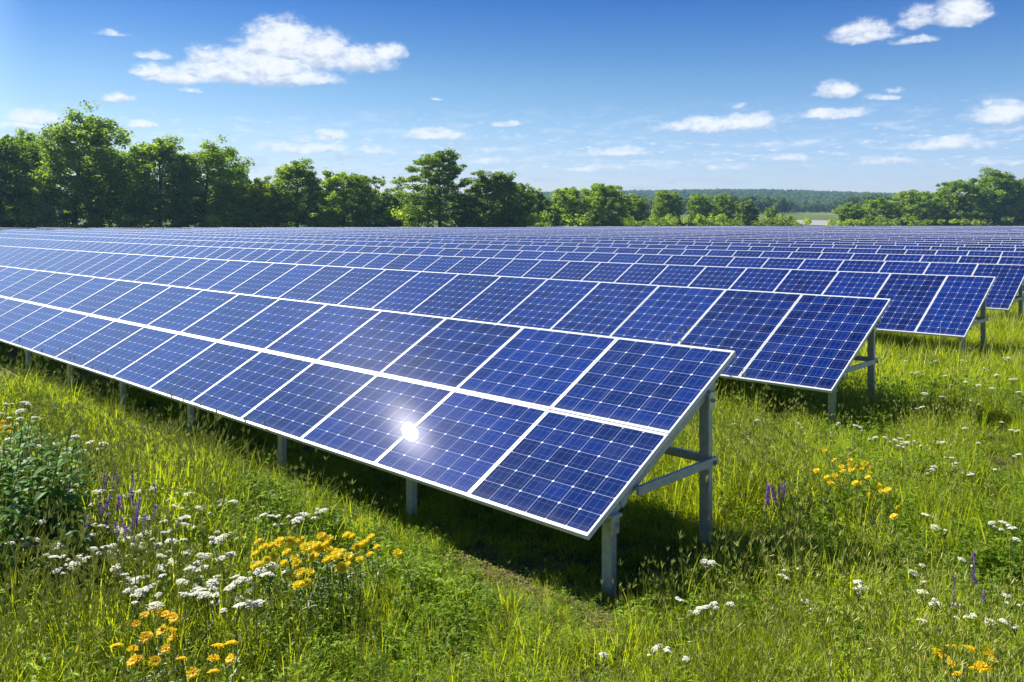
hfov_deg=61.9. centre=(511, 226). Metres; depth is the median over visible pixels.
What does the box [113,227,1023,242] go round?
solar panel row
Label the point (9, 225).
shrub
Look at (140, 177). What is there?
tree
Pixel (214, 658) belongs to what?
orange daisy
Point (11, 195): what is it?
tree
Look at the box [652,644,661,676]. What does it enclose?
white yarrow
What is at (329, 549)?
yellow daisy
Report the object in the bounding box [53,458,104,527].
leafy weed
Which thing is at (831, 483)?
yellow daisy
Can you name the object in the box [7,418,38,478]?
leafy weed
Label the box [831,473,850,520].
yellow daisy
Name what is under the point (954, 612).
white yarrow
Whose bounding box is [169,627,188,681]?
orange daisy
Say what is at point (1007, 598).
white yarrow
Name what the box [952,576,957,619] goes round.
purple flower spike
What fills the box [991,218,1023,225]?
shrub
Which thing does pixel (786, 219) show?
shrub
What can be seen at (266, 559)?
yellow daisy
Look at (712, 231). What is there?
solar panel row
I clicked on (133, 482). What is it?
purple flower spike
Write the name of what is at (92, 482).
leafy weed
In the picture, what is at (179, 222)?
shrub
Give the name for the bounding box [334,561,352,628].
yellow daisy
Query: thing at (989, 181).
tree
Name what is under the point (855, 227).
solar panel row
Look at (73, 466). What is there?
leafy weed
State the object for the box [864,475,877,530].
yellow daisy
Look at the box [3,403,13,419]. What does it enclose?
white yarrow
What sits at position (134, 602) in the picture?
white yarrow
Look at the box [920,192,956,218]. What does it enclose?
tree
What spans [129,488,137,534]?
purple flower spike
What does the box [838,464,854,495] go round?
yellow daisy
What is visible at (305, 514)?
white yarrow
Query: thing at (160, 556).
white yarrow
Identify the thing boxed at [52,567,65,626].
white yarrow
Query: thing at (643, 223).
shrub
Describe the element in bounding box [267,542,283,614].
yellow daisy
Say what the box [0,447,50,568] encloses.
leafy weed
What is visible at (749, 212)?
tree
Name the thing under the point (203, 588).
white yarrow
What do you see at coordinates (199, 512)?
white yarrow
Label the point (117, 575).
white yarrow
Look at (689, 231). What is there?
solar panel row
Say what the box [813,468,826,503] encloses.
yellow daisy
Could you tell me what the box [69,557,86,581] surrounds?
white yarrow
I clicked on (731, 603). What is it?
white yarrow
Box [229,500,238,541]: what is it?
white yarrow
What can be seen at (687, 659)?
white yarrow
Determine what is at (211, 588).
white yarrow
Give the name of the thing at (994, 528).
white yarrow
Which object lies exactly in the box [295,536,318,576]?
yellow daisy
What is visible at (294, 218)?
shrub
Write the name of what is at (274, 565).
white yarrow
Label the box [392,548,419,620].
yellow daisy
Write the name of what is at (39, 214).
shrub
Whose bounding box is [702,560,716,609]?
white yarrow
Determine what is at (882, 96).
sky
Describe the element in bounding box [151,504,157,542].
purple flower spike
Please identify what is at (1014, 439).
white yarrow
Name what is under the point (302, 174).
tree
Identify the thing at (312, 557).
yellow daisy
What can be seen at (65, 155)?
tree
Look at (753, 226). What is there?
solar panel row
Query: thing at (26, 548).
white yarrow
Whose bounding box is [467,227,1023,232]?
solar panel row
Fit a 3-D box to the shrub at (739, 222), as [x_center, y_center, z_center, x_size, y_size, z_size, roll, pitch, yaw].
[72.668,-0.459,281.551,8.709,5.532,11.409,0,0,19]
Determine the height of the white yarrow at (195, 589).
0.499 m
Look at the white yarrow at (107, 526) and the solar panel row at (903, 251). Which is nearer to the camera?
the white yarrow at (107, 526)
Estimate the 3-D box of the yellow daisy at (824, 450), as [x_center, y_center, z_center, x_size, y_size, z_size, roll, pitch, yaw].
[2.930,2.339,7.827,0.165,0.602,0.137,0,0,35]
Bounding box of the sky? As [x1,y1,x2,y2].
[0,0,1023,194]
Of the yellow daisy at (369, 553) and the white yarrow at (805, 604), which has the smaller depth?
the white yarrow at (805, 604)
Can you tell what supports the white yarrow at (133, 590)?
on the ground at (684, 216)
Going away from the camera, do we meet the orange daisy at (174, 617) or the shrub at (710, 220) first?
the orange daisy at (174, 617)
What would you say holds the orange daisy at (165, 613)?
on the ground at (684, 216)
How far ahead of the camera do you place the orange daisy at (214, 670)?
4.26 m
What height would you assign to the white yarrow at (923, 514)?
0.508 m
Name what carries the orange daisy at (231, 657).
on the ground at (684, 216)
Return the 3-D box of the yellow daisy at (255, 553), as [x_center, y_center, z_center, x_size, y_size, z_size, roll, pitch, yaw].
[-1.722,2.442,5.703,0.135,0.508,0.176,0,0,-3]
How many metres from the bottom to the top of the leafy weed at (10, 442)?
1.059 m
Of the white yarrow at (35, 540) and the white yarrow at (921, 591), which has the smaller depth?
the white yarrow at (921, 591)
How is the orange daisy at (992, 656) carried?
on the ground at (684, 216)
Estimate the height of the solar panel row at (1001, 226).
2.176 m
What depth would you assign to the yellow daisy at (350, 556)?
5.62 m
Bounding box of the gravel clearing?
[783,220,839,225]
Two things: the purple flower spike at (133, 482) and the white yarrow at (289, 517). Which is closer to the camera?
the white yarrow at (289, 517)
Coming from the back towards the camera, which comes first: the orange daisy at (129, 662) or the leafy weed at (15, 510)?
the leafy weed at (15, 510)
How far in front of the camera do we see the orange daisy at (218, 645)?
4.48 m
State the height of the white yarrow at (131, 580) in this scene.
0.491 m
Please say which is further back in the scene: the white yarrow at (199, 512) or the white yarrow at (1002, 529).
the white yarrow at (199, 512)
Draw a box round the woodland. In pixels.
[55,188,1023,222]
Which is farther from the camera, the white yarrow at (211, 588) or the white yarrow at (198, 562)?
the white yarrow at (198, 562)
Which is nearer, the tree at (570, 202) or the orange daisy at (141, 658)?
the orange daisy at (141, 658)
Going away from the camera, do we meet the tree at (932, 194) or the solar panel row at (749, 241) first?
the solar panel row at (749, 241)
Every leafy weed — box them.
[0,412,46,485]
[0,427,38,520]
[0,441,78,570]
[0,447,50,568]
[0,453,21,551]
[0,474,48,590]
[0,526,19,587]
[1,435,60,509]
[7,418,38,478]
[11,418,53,493]
[18,418,84,499]
[19,554,60,615]
[29,457,75,539]
[35,528,71,595]
[36,441,97,551]
[38,514,91,588]
[40,429,79,478]
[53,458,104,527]
[59,438,92,493]
[74,469,106,507]
[76,441,107,491]
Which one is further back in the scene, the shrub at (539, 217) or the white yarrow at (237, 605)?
the shrub at (539, 217)
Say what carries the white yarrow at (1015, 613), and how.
on the ground at (684, 216)
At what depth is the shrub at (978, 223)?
286.65 m
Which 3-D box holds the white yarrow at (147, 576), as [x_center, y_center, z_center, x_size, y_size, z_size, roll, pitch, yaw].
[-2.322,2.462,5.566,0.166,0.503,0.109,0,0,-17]
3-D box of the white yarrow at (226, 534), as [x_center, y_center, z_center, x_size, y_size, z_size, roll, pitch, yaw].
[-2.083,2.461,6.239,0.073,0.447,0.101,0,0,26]
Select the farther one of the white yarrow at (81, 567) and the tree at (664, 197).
the tree at (664, 197)
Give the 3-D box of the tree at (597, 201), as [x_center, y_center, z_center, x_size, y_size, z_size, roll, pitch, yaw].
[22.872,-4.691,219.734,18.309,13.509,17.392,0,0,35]
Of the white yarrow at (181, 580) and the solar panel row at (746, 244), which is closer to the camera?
the white yarrow at (181, 580)
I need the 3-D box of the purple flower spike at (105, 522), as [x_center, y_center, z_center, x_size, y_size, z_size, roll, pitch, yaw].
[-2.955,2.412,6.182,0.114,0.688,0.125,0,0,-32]
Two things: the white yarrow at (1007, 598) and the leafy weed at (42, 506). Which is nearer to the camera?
the white yarrow at (1007, 598)
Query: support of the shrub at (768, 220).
on the ground at (684, 216)
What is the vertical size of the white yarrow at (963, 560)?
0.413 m
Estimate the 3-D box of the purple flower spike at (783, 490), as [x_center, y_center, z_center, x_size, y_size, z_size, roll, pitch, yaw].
[2.293,2.468,7.287,0.136,0.554,0.185,0,0,14]
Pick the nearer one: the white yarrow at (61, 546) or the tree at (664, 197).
the white yarrow at (61, 546)
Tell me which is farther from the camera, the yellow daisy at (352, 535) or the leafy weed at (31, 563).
the yellow daisy at (352, 535)
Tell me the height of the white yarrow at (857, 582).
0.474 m
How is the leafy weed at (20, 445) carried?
on the ground at (684, 216)
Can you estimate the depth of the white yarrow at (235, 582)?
5.49 m
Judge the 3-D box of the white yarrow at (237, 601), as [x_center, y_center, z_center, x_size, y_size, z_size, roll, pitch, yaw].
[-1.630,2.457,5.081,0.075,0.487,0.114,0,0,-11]
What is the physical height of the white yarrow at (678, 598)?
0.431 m
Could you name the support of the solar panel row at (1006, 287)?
on the ground at (684, 216)
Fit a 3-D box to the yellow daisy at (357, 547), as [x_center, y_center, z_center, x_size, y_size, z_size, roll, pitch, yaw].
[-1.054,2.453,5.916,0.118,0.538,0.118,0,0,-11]
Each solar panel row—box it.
[0,228,1023,251]
[0,229,1023,256]
[0,231,1023,300]
[0,233,1023,321]
[0,237,995,353]
[0,246,890,425]
[0,266,735,596]
[23,227,1023,247]
[68,227,1023,244]
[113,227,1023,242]
[158,227,1023,240]
[205,227,1023,237]
[250,227,1023,236]
[294,227,1023,235]
[343,227,1023,234]
[397,227,1023,233]
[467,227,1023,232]
[484,227,965,231]
[528,226,1006,230]
[539,227,1023,231]
[554,226,1023,229]
[562,227,1023,230]
[563,226,1020,229]
[612,226,948,227]
[660,226,1023,228]
[708,226,1023,227]
[754,226,900,226]
[901,226,965,226]
[949,227,989,227]
[986,226,1017,226]
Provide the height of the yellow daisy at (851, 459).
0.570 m
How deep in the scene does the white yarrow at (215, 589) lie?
5.22 m
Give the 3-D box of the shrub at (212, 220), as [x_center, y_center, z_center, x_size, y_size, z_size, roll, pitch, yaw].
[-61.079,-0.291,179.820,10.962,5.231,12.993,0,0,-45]
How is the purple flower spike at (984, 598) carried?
on the ground at (684, 216)
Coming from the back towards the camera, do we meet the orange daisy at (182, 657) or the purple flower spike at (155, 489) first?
the purple flower spike at (155, 489)
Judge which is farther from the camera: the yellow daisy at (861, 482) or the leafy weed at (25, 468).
the yellow daisy at (861, 482)
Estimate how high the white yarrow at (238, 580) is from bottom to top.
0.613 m
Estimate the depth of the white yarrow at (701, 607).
4.92 m
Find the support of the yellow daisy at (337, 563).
on the ground at (684, 216)
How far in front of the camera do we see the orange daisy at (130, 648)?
4.65 m
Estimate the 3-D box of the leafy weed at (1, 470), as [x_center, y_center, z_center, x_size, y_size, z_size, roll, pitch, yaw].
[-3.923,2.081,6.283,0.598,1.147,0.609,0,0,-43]
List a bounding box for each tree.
[0,128,68,225]
[0,134,52,226]
[7,100,133,227]
[80,144,142,227]
[97,133,211,226]
[156,135,255,227]
[207,164,252,226]
[214,175,286,227]
[265,157,329,227]
[295,170,386,227]
[367,175,394,214]
[372,196,409,226]
[382,176,413,208]
[393,148,477,226]
[456,169,529,226]
[494,182,539,226]
[526,188,553,226]
[541,186,593,225]
[571,183,637,226]
[619,194,650,225]
[651,190,685,225]
[685,192,714,225]
[708,193,740,223]
[735,199,760,223]
[764,206,777,219]
[831,201,867,225]
[862,197,902,225]
[881,189,942,225]
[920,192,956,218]
[926,178,997,225]
[962,166,1023,225]
[989,177,1023,225]
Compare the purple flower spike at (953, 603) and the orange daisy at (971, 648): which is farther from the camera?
the purple flower spike at (953, 603)
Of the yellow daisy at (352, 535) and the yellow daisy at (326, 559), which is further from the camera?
the yellow daisy at (352, 535)
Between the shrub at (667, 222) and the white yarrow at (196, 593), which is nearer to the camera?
the white yarrow at (196, 593)
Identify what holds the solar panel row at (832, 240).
on the ground at (684, 216)
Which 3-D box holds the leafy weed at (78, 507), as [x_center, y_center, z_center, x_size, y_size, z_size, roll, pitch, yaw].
[-3.367,2.166,6.429,0.551,1.055,0.560,0,0,30]
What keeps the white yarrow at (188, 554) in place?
on the ground at (684, 216)
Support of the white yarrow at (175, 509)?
on the ground at (684, 216)
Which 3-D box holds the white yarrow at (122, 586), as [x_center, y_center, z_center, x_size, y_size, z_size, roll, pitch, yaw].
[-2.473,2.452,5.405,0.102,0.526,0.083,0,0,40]
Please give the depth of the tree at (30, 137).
196.92 m
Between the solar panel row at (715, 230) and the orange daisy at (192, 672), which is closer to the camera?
the orange daisy at (192, 672)
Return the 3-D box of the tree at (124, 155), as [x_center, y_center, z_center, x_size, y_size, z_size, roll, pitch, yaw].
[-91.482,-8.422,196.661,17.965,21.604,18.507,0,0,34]
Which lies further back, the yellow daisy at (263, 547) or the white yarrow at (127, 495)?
the white yarrow at (127, 495)
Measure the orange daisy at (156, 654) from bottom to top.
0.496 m
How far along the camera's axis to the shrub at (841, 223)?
292.87 m
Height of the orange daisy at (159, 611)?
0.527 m
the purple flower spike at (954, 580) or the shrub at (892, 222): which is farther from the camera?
the shrub at (892, 222)
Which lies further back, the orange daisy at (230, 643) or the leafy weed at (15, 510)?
the leafy weed at (15, 510)
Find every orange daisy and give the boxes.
[110,643,123,681]
[126,644,138,676]
[126,654,139,681]
[128,632,152,681]
[132,620,143,680]
[133,654,143,681]
[136,611,149,680]
[141,631,166,681]
[143,606,162,681]
[146,643,171,681]
[148,655,175,681]
[150,610,171,674]
[155,612,176,680]
[155,624,168,680]
[165,612,179,681]
[165,633,177,681]
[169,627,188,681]
[176,656,187,680]
[186,666,199,681]
[206,669,219,681]
[207,654,220,681]
[211,643,235,681]
[222,640,236,681]
[222,653,235,681]
[931,648,948,679]
[938,653,949,681]
[947,659,954,673]
[952,671,960,681]
[962,645,982,671]
[974,661,989,679]
[982,648,1001,674]
[986,651,998,681]
[991,655,1000,681]
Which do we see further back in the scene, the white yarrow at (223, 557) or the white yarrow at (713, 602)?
the white yarrow at (223, 557)
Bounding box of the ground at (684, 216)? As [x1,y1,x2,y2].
[0,210,1021,681]
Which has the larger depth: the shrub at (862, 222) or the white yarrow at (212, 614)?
the shrub at (862, 222)
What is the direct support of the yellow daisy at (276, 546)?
on the ground at (684, 216)
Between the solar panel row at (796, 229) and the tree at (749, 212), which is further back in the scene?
the tree at (749, 212)
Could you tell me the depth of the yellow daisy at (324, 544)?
5.65 m
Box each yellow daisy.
[243,560,261,624]
[248,550,259,612]
[254,538,272,590]
[258,543,278,616]
[261,555,278,617]
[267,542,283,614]
[269,552,282,597]
[272,543,289,581]
[274,537,291,590]
[280,559,296,625]
[282,548,302,616]
[283,535,302,578]
[284,572,309,631]
[290,554,312,590]
[291,558,309,612]
[292,580,317,658]
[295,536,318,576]
[296,567,317,630]
[299,542,312,591]
[300,544,330,619]
[302,577,321,625]
[304,553,320,628]
[307,541,321,588]
[307,568,328,629]
[309,549,328,606]
[312,541,333,614]
[316,532,338,598]
[318,544,331,593]
[321,541,334,615]
[321,555,338,627]
[324,534,337,590]
[324,546,335,611]
[329,547,347,607]
[329,551,348,595]
[330,552,353,633]
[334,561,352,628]
[335,548,355,606]
[342,531,359,585]
[343,552,367,617]
[345,561,361,616]
[348,533,363,590]
[351,542,364,599]
[354,556,369,622]
[359,539,377,599]
[366,533,381,590]
[366,551,382,614]
[371,544,385,603]
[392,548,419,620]
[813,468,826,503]
[820,481,834,542]
[821,448,837,483]
[824,475,839,520]
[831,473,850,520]
[833,477,846,515]
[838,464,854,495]
[839,469,850,510]
[847,458,855,498]
[848,467,869,507]
[851,480,862,529]
[859,480,867,519]
[860,460,873,505]
[861,492,873,539]
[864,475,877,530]
[865,483,882,531]
[867,470,879,514]
[878,488,895,524]
[883,487,900,545]
[889,505,900,555]
[889,513,904,566]
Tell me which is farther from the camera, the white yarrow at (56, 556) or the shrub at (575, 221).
the shrub at (575, 221)
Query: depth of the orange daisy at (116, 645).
4.59 m
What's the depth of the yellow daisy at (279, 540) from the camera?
5.86 m
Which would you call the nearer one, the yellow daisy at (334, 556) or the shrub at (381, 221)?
the yellow daisy at (334, 556)
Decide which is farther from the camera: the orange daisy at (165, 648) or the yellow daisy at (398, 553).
the yellow daisy at (398, 553)
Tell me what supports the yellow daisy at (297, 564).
on the ground at (684, 216)
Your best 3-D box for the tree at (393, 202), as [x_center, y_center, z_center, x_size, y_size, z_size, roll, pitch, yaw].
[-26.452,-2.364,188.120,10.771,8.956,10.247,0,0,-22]
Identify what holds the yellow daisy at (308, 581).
on the ground at (684, 216)
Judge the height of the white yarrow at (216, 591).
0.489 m
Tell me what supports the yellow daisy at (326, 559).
on the ground at (684, 216)
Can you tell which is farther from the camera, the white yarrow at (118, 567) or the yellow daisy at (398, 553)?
the yellow daisy at (398, 553)
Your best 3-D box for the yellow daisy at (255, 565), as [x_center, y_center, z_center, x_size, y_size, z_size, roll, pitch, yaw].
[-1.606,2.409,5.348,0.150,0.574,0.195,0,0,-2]
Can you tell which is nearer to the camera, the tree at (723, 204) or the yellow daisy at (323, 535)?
the yellow daisy at (323, 535)
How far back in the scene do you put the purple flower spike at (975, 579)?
5.21 m
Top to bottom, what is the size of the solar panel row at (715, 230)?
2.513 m
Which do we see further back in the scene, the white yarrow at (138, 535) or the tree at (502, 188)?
the tree at (502, 188)
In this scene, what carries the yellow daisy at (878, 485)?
on the ground at (684, 216)
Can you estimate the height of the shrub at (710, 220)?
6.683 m
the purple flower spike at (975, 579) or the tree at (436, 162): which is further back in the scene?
the tree at (436, 162)
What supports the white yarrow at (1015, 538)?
on the ground at (684, 216)
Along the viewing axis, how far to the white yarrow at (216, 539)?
5.81 m
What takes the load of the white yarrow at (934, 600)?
on the ground at (684, 216)
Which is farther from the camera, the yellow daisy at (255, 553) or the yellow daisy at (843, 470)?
the yellow daisy at (843, 470)
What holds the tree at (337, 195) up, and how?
on the ground at (684, 216)
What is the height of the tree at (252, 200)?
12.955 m
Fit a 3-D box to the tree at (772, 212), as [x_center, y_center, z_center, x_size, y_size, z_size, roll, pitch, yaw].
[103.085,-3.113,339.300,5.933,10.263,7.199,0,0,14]
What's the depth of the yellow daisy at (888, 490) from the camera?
6.83 m
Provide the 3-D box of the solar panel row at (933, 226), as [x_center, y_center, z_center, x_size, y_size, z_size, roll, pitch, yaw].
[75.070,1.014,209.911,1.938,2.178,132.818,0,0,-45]
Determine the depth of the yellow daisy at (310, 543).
5.89 m
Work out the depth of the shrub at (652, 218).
248.51 m
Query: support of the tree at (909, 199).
on the ground at (684, 216)
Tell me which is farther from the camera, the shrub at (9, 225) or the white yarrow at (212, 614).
the shrub at (9, 225)
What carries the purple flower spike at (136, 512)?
on the ground at (684, 216)
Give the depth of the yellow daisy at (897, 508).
6.57 m
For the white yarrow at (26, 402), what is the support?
on the ground at (684, 216)
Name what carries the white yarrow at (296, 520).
on the ground at (684, 216)
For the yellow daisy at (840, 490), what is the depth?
7.37 m
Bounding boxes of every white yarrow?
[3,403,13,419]
[5,541,14,589]
[7,409,24,430]
[19,401,31,424]
[23,541,34,572]
[31,538,39,568]
[36,519,45,570]
[48,554,65,628]
[52,543,66,585]
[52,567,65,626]
[64,563,70,605]
[66,554,82,595]
[67,561,80,598]
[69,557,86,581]
[85,556,91,578]
[88,546,97,599]
[96,551,102,584]
[97,524,111,545]
[98,489,104,516]
[100,545,117,587]
[109,565,121,603]
[110,563,122,608]
[112,573,129,627]
[116,494,129,513]
[118,528,130,575]
[122,589,144,642]
[123,533,141,575]
[123,576,144,613]
[124,586,136,638]
[129,584,151,651]
[131,588,144,652]
[137,516,149,539]
[141,529,154,552]
[143,564,166,598]
[145,601,163,679]
[154,542,162,553]
[154,592,161,651]
[155,553,172,601]
[159,519,167,553]
[159,574,166,668]
[165,540,175,581]
[166,538,177,550]
[174,505,183,552]
[174,578,189,660]
[178,515,190,551]
[178,591,203,676]
[179,538,187,578]
[180,522,196,564]
[183,492,193,521]
[183,550,192,584]
[183,566,196,625]
[189,591,201,666]
[190,584,200,648]
[192,560,202,609]
[195,506,212,535]
[195,565,208,613]
[196,553,204,606]
[196,587,205,642]
[197,591,221,678]
[201,578,220,650]
[202,553,216,577]
[208,586,218,643]
[209,535,226,586]
[209,600,219,653]
[212,575,220,624]
[217,555,226,613]
[220,602,246,678]
[222,532,231,563]
[223,584,235,662]
[225,551,236,581]
[228,575,238,611]
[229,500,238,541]
[229,582,239,655]
[233,576,250,651]
[235,595,243,638]
[245,599,264,668]
[247,577,252,617]
[253,567,274,630]
[254,513,267,551]
[259,571,273,636]
[266,514,280,551]
[266,562,288,616]
[286,512,304,552]
[292,516,303,558]
[298,512,309,535]
[311,516,318,538]
[315,508,328,554]
[599,652,607,680]
[647,646,657,680]
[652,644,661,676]
[662,646,671,681]
[674,596,683,656]
[682,656,690,675]
[688,609,700,665]
[695,605,709,663]
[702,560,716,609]
[702,601,718,644]
[709,605,718,651]
[726,601,734,658]
[778,573,788,613]
[801,599,811,638]
[853,580,861,633]
[853,584,868,635]
[896,445,904,472]
[908,569,925,593]
[913,589,929,631]
[916,618,927,647]
[921,513,930,558]
[926,468,934,497]
[928,598,941,648]
[931,525,948,564]
[937,441,944,474]
[951,602,960,627]
[952,613,975,641]
[958,557,973,588]
[980,618,996,661]
[988,521,995,570]
[989,387,993,421]
[998,520,1010,559]
[999,526,1017,560]
[999,618,1018,655]
[1000,593,1010,625]
[1005,601,1022,650]
[1009,429,1019,462]
[1010,378,1016,403]
[1011,537,1019,580]
[1012,453,1021,478]
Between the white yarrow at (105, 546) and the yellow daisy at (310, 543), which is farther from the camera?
the yellow daisy at (310, 543)
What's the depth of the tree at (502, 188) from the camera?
181.03 m
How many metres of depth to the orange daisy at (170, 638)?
4.79 m
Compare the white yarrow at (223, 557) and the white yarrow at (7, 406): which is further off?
the white yarrow at (7, 406)
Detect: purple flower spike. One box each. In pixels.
[80,515,89,563]
[96,502,101,545]
[99,505,104,550]
[102,512,108,535]
[104,494,110,544]
[114,496,120,523]
[114,522,119,571]
[117,495,122,535]
[119,525,127,575]
[120,516,126,559]
[126,517,133,563]
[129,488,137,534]
[131,474,135,513]
[131,510,138,565]
[135,498,140,531]
[141,513,146,568]
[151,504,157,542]
[152,483,158,524]
[760,484,776,535]
[770,486,786,526]
[776,481,787,536]
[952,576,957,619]
[952,590,957,654]
[971,552,976,627]
[972,574,979,631]
[981,590,985,653]
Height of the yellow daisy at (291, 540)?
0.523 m
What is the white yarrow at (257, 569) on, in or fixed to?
on the ground at (684, 216)
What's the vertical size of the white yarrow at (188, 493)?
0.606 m
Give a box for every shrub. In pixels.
[0,215,34,227]
[3,209,71,227]
[64,215,117,227]
[110,212,170,227]
[147,216,198,227]
[199,213,250,227]
[230,211,291,227]
[280,213,343,227]
[330,212,394,226]
[383,203,436,226]
[438,210,500,226]
[491,213,544,226]
[527,210,555,226]
[558,212,608,225]
[620,216,636,225]
[634,219,656,225]
[647,213,672,225]
[660,216,687,225]
[677,217,708,225]
[692,213,726,225]
[701,220,736,225]
[720,216,745,225]
[727,220,775,225]
[751,217,780,225]
[769,213,797,225]
[781,221,801,225]
[785,218,811,225]
[826,219,854,225]
[846,216,886,225]
[874,218,905,225]
[899,214,946,225]
[934,217,975,225]
[951,216,1013,225]
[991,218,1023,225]
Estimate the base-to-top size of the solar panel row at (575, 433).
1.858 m
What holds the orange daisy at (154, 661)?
on the ground at (684, 216)
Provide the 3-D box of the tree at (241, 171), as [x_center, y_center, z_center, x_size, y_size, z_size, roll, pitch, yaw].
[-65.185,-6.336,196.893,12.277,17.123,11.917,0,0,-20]
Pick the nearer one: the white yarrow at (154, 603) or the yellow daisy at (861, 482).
the white yarrow at (154, 603)
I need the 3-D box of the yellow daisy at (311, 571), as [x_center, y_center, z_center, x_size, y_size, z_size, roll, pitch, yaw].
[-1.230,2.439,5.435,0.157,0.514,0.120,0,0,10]
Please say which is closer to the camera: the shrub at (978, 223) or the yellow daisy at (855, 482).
the yellow daisy at (855, 482)
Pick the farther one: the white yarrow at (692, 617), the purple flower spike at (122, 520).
the purple flower spike at (122, 520)
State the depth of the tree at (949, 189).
296.27 m
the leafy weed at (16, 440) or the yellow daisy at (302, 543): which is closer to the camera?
the yellow daisy at (302, 543)
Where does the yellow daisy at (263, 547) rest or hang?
on the ground at (684, 216)
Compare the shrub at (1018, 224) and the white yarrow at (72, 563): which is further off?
the shrub at (1018, 224)
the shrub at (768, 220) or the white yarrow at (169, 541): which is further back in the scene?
the shrub at (768, 220)
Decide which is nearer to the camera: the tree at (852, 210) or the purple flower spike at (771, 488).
the purple flower spike at (771, 488)
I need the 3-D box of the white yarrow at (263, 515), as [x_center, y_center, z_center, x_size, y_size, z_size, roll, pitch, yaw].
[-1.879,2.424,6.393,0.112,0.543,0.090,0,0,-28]
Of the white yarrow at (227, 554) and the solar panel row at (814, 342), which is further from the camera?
the solar panel row at (814, 342)
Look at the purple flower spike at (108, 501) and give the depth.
6.30 m
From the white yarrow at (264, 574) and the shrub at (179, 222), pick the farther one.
the shrub at (179, 222)
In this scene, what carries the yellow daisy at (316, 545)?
on the ground at (684, 216)
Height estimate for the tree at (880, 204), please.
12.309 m
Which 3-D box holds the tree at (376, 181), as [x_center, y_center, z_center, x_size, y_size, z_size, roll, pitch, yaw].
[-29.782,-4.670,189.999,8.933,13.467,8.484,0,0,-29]
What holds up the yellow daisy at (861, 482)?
on the ground at (684, 216)
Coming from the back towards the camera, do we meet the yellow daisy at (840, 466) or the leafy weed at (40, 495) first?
the yellow daisy at (840, 466)
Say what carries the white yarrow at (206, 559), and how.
on the ground at (684, 216)
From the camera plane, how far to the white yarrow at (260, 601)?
5.04 m
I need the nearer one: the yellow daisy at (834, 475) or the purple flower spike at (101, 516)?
the purple flower spike at (101, 516)
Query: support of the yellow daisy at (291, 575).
on the ground at (684, 216)
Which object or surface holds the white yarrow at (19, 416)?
on the ground at (684, 216)
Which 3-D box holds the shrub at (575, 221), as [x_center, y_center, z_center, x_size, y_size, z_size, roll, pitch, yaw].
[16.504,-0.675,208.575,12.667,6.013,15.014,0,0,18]
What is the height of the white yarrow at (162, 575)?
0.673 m
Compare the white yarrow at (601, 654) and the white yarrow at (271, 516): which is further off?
the white yarrow at (271, 516)
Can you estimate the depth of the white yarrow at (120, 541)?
6.05 m
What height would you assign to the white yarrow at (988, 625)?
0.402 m
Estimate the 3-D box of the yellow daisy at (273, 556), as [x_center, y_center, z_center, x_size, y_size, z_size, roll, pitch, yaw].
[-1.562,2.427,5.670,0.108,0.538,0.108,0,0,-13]
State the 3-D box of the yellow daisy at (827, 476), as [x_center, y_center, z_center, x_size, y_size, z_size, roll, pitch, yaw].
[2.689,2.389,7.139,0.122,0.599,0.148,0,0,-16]
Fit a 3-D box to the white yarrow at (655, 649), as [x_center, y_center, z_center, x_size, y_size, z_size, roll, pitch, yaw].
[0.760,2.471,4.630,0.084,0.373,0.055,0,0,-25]
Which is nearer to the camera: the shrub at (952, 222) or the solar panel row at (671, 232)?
the solar panel row at (671, 232)
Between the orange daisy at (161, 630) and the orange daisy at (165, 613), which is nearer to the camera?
the orange daisy at (161, 630)
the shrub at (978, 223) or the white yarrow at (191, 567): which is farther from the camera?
the shrub at (978, 223)
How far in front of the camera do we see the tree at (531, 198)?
190.22 m
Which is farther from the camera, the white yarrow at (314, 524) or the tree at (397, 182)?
the tree at (397, 182)
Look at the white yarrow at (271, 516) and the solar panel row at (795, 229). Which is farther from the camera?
the solar panel row at (795, 229)
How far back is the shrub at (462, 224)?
178.86 m
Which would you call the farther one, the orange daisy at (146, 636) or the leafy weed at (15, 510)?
the leafy weed at (15, 510)
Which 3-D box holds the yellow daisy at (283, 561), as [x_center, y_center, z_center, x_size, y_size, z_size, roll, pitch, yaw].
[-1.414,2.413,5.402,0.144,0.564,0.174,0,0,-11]
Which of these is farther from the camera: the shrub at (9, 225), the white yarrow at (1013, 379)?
the shrub at (9, 225)
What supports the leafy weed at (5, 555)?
on the ground at (684, 216)
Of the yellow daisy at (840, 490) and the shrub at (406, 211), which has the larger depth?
the shrub at (406, 211)
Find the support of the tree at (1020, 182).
on the ground at (684, 216)
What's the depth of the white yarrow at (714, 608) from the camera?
4.97 m
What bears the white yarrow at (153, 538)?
on the ground at (684, 216)
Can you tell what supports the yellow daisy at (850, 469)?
on the ground at (684, 216)
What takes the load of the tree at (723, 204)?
on the ground at (684, 216)
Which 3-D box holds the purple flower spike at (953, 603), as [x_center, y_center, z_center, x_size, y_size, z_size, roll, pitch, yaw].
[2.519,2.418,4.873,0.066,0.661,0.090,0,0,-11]
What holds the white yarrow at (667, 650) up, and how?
on the ground at (684, 216)
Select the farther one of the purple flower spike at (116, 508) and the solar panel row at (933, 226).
the solar panel row at (933, 226)
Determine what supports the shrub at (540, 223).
on the ground at (684, 216)
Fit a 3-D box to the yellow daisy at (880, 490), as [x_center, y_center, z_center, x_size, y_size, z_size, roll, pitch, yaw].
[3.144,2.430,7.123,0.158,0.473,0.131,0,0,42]
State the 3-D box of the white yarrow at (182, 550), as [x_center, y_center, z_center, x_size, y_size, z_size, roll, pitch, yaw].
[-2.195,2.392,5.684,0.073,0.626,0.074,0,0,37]

